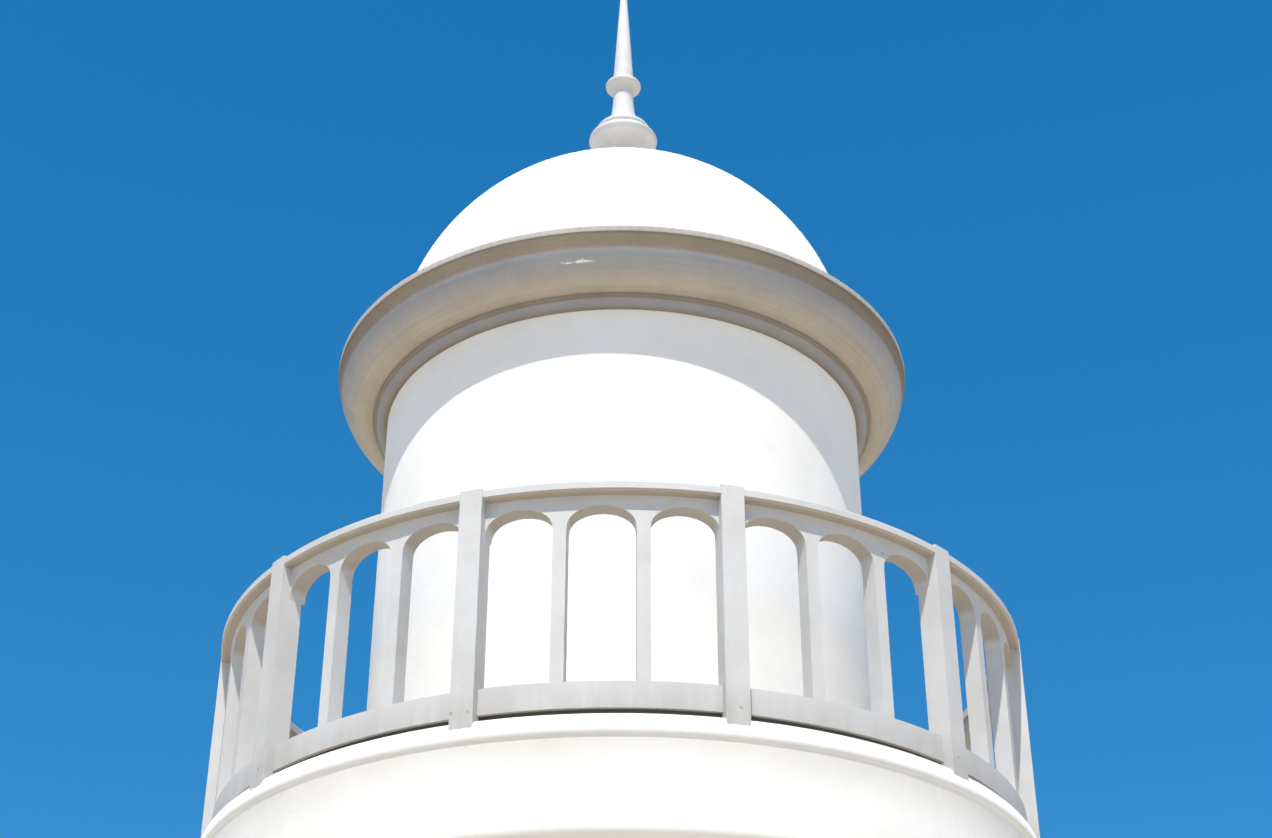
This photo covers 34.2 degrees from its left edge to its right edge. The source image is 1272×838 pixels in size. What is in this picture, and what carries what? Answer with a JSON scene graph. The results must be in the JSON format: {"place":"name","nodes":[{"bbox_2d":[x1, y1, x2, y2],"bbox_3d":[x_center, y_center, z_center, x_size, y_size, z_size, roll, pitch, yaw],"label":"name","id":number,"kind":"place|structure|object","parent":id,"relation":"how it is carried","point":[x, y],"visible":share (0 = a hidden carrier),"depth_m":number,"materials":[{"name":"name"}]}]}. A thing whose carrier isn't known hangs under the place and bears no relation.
{"place":"outdoors","nodes":[
{"label":"outdoors","id":0,"kind":"place"},
{"bbox_2d":[0,0,1271,837],"label":"sky","id":1,"kind":"structure","parent":0,"point":[1056,214],"materials":[{"name":"blue"}]},
{"label":"ground","id":2,"kind":"structure","parent":0,"visible":0},
{"bbox_2d":[202,713,1036,837],"bbox_3d":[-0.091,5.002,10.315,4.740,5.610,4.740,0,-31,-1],"label":"tower base","id":3,"kind":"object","parent":2,"relation":"on","point":[616,775],"depth_m":9.74,"materials":[{"name":"white paint"}]},
{"bbox_2d":[201,480,1039,837],"bbox_3d":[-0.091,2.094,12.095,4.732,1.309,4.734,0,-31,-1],"label":"balcony railing","id":4,"kind":"object","parent":3,"relation":"on","point":[259,736],"visible":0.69,"depth_m":10.50,"materials":[{"name":"white paint"}]},
{"bbox_3d":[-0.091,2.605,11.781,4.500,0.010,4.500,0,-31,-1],"label":"balcony floor","id":5,"kind":"structure","parent":0,"visible":0},
{"bbox_2d":[278,709,939,771],"bbox_3d":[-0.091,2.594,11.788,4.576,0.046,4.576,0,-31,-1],"label":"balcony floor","id":6,"kind":"structure","parent":5,"relation":"on","point":[646,711],"depth_m":9.93,"materials":[{"name":"white paint"}]},
{"bbox_2d":[367,309,870,710],"bbox_3d":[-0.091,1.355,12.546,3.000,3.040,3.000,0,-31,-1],"label":"tower wall","id":7,"kind":"structure","parent":5,"relation":"on","point":[621,394],"depth_m":11.67,"materials":[{"name":"white paint"}]},
{"bbox_2d":[339,225,904,477],"bbox_3d":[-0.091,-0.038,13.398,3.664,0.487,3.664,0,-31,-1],"label":"cornice","id":8,"kind":"structure","parent":7,"relation":"on","point":[403,331],"depth_m":12.14,"materials":[{"name":"paint"}]},
{"bbox_2d":[418,147,839,366],"bbox_3d":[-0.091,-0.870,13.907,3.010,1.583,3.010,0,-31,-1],"label":"dome","id":9,"kind":"structure","parent":8,"relation":"on","point":[623,186],"depth_m":12.69,"materials":[{"name":"white paint"}]},
{"bbox_2d":[589,0,656,149],"bbox_3d":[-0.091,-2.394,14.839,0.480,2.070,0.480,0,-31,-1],"label":"finial","id":10,"kind":"object","parent":9,"relation":"on","point":[622,125],"visible":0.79,"depth_m":14.62,"materials":[{"name":"paint"}]}
]}

